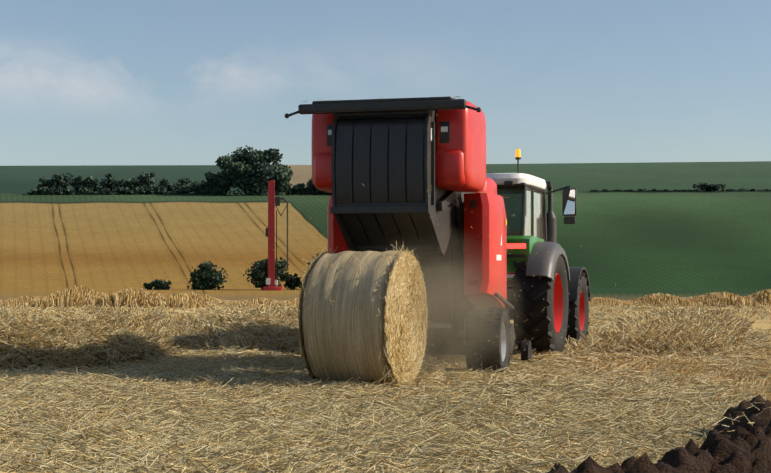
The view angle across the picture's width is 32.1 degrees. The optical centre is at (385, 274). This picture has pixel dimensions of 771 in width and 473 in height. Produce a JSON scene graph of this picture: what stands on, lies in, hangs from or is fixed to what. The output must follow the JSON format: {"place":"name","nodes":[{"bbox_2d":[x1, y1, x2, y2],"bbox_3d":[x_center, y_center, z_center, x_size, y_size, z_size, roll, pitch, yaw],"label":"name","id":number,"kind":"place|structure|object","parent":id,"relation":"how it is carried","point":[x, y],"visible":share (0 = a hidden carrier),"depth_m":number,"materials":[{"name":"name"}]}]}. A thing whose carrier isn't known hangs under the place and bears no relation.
{"place":"outdoors","nodes":[
{"label":"outdoors","id":0,"kind":"place"},
{"bbox_2d":[0,161,770,393],"bbox_3d":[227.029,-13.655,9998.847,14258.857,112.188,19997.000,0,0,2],"label":"terrain","id":1,"kind":"structure","parent":0,"point":[637,245],"depth_m":411.24,"materials":[{"name":"plant"}]},
{"bbox_2d":[27,189,37,194],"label":"bush","id":2,"kind":"object","parent":1,"relation":"on","point":[31,191],"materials":[{"name":"green plant"}]},
{"bbox_2d":[34,188,46,194],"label":"bush","id":3,"kind":"object","parent":1,"relation":"on","point":[41,192],"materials":[{"name":"green plant"}]},
{"bbox_2d":[35,177,51,188],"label":"bush","id":4,"kind":"object","parent":1,"relation":"on","point":[42,185],"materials":[{"name":"green plant"}]},
{"bbox_2d":[42,186,56,194],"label":"bush","id":5,"kind":"object","parent":1,"relation":"on","point":[49,190],"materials":[{"name":"green plant"}]},
{"bbox_2d":[42,173,72,189],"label":"tree","id":6,"kind":"object","parent":1,"relation":"on","point":[64,185],"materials":[{"name":"green plant"}]},
{"bbox_2d":[55,186,67,194],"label":"bush","id":7,"kind":"object","parent":1,"relation":"on","point":[61,192],"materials":[{"name":"green plant"}]},
{"bbox_2d":[64,189,75,194],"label":"bush","id":8,"kind":"object","parent":1,"relation":"on","point":[69,191],"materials":[{"name":"green plant"}]},
{"bbox_2d":[69,175,86,191],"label":"bush","id":9,"kind":"object","parent":1,"relation":"on","point":[77,186],"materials":[{"name":"green plant"}]},
{"bbox_2d":[78,187,91,194],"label":"bush","id":10,"kind":"object","parent":1,"relation":"on","point":[84,190],"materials":[{"name":"green plant"}]},
{"bbox_2d":[82,176,102,191],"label":"tree","id":11,"kind":"object","parent":1,"relation":"on","point":[87,182],"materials":[{"name":"green plant"}]},
{"bbox_2d":[90,191,102,194],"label":"bush","id":12,"kind":"object","parent":1,"relation":"on","point":[95,193],"visible":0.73,"depth_m":597.17,"materials":[{"name":"green plant"}]},
{"bbox_2d":[97,188,111,194],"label":"bush","id":13,"kind":"object","parent":1,"relation":"on","point":[104,190],"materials":[{"name":"green plant"}]},
{"bbox_2d":[99,172,118,190],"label":"tree","id":14,"kind":"object","parent":1,"relation":"on","point":[115,182],"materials":[{"name":"green plant"}]},
{"bbox_2d":[112,186,123,194],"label":"bush","id":15,"kind":"object","parent":1,"relation":"on","point":[119,188],"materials":[{"name":"green plant"}]},
{"bbox_2d":[120,187,130,194],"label":"bush","id":16,"kind":"object","parent":1,"relation":"on","point":[127,189],"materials":[{"name":"green plant"}]},
{"bbox_2d":[119,179,137,189],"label":"bush","id":17,"kind":"object","parent":1,"relation":"on","point":[124,184],"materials":[{"name":"green plant"}]},
{"bbox_2d":[132,184,148,194],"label":"bush","id":18,"kind":"object","parent":1,"relation":"on","point":[141,189],"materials":[{"name":"green plant"}]},
{"bbox_2d":[129,172,156,189],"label":"tree","id":19,"kind":"object","parent":1,"relation":"on","point":[141,182],"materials":[{"name":"green plant"}]},
{"bbox_2d":[142,188,153,194],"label":"bush","id":20,"kind":"object","parent":1,"relation":"on","point":[148,191],"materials":[{"name":"green plant"}]},
{"bbox_2d":[143,283,152,289],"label":"bush","id":21,"kind":"object","parent":1,"relation":"on","point":[144,285],"depth_m":262.90,"materials":[{"name":"green plant"}]},
{"bbox_2d":[150,190,160,194],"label":"bush","id":22,"kind":"object","parent":1,"relation":"on","point":[153,193],"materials":[{"name":"green plant"}]},
{"bbox_2d":[146,279,170,289],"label":"bush","id":23,"kind":"object","parent":1,"relation":"on","point":[165,285],"depth_m":262.51,"materials":[{"name":"green plant"}]},
{"bbox_2d":[149,178,172,190],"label":"bush","id":24,"kind":"object","parent":1,"relation":"on","point":[167,183],"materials":[{"name":"green plant"}]},
{"bbox_2d":[155,187,168,194],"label":"bush","id":25,"kind":"object","parent":1,"relation":"on","point":[163,188],"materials":[{"name":"green plant"}]},
{"bbox_2d":[167,190,177,194],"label":"bush","id":26,"kind":"object","parent":1,"relation":"on","point":[174,192],"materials":[{"name":"green plant"}]},
{"bbox_2d":[176,189,189,194],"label":"bush","id":27,"kind":"object","parent":1,"relation":"on","point":[182,191],"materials":[{"name":"green plant"}]},
{"bbox_2d":[171,178,199,190],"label":"bush","id":28,"kind":"object","parent":1,"relation":"on","point":[184,183],"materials":[{"name":"green plant"}]},
{"bbox_2d":[193,189,202,194],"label":"bush","id":29,"kind":"object","parent":1,"relation":"on","point":[197,192],"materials":[{"name":"green plant"}]},
{"bbox_2d":[189,180,208,191],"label":"bush","id":30,"kind":"object","parent":1,"relation":"on","point":[202,183],"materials":[{"name":"green plant"}]},
{"bbox_2d":[201,190,209,194],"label":"bush","id":31,"kind":"object","parent":1,"relation":"on","point":[203,192],"visible":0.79,"depth_m":596.23,"materials":[{"name":"green plant"}]},
{"bbox_2d":[186,261,227,289],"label":"bush","id":32,"kind":"object","parent":1,"relation":"on","point":[195,274],"depth_m":261.61,"materials":[{"name":"green plant"}]},
{"bbox_2d":[204,170,233,194],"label":"tree","id":33,"kind":"object","parent":1,"relation":"on","point":[209,175],"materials":[{"name":"green plant"}]},
{"bbox_2d":[215,145,292,195],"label":"tree","id":34,"kind":"object","parent":1,"relation":"on","point":[233,166],"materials":[{"name":"green plant"}]},
{"bbox_2d":[243,257,290,289],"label":"bush","id":35,"kind":"object","parent":1,"relation":"on","point":[254,281],"depth_m":259.92,"materials":[{"name":"green plant"}]},
{"bbox_2d":[263,181,287,290],"bbox_3d":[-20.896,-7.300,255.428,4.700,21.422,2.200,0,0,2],"label":"post","id":36,"kind":"object","parent":1,"relation":"on","point":[273,202],"visible":0.92,"depth_m":255.10,"materials":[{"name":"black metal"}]},
{"bbox_2d":[264,163,294,194],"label":"tree","id":37,"kind":"object","parent":1,"relation":"on","point":[286,184],"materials":[{"name":"green plant"}]},
{"bbox_2d":[283,273,302,289],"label":"bush","id":38,"kind":"object","parent":1,"relation":"on","point":[294,283],"depth_m":261.97,"materials":[{"name":"green plant"}]},
{"bbox_2d":[292,183,310,194],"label":"bush","id":39,"kind":"object","parent":1,"relation":"on","point":[298,187],"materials":[{"name":"green plant"}]},
{"bbox_2d":[306,177,322,194],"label":"bush","id":40,"kind":"object","parent":1,"relation":"on","point":[309,182],"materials":[{"name":"green plant"}]},
{"bbox_2d":[294,242,429,386],"bbox_3d":[-0.276,0.522,17.618,1.278,1.923,2.061,0,0,19],"label":"round straw bale","id":41,"kind":"object","parent":1,"relation":"on","point":[394,325],"visible":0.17,"depth_m":17.24},
{"bbox_2d":[0,313,749,370],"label":"straw swath heaps","id":42,"kind":"object","parent":1,"relation":"on","point":[85,365],"depth_m":20.56,"materials":[{"name":"beige plant"}]},
{"bbox_2d":[0,301,754,370],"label":"straw stalks","id":43,"kind":"object","parent":1,"relation":"on","point":[161,333],"visible":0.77,"depth_m":24.31,"materials":[{"name":"beige plant"}]},
{"bbox_2d":[0,285,770,472],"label":"stubble stalks","id":44,"kind":"object","parent":1,"relation":"on","point":[233,410],"visible":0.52,"depth_m":13.56,"materials":[{"name":"plant"}]},
{"bbox_2d":[285,96,531,373],"bbox_3d":[0.686,-0.446,20.584,2.725,3.849,6.125,0,0,15],"label":"round baler","id":45,"kind":"object","parent":1,"relation":"on","point":[387,169],"visible":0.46,"depth_m":18.07,"materials":[{"name":"metal"}]},
{"bbox_2d":[302,94,508,197],"bbox_3d":[0.471,-1.764,19.755,2.474,1.226,4.452,0,0,15],"label":"straw debris","id":46,"kind":"object","parent":45,"relation":"on","point":[388,98],"visible":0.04,"depth_m":17.90,"materials":[{"name":"plant"}]},
{"bbox_2d":[427,149,590,355],"bbox_3d":[2.296,-0.348,25.464,2.680,3.725,5.552,0,0,18],"label":"tractor","id":47,"kind":"object","parent":1,"relation":"on","point":[557,289],"visible":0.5,"depth_m":23.52,"materials":[{"name":"metal"}]},
{"bbox_2d":[527,402,769,470],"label":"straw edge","id":48,"kind":"object","parent":1,"relation":"on","point":[641,445],"visible":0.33,"depth_m":8.82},
{"bbox_2d":[692,182,725,191],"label":"bush","id":49,"kind":"object","parent":1,"relation":"on","point":[708,184],"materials":[{"name":"green plant"}]},
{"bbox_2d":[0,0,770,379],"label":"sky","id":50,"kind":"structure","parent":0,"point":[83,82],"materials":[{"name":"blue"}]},
{"bbox_2d":[197,193,625,382],"bbox_3d":[0.255,-0.345,18.612,6.326,3.441,6.656,0,0,-25],"label":"chaff in air","id":51,"kind":"object","parent":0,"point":[453,306],"visible":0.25,"depth_m":17.83,"materials":[{"name":"plant"}]},
{"bbox_2d":[547,394,770,472],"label":"ploughed soil","id":52,"kind":"structure","parent":0,"point":[744,446],"depth_m":7.78,"materials":[{"name":"brown soil"}]}
]}

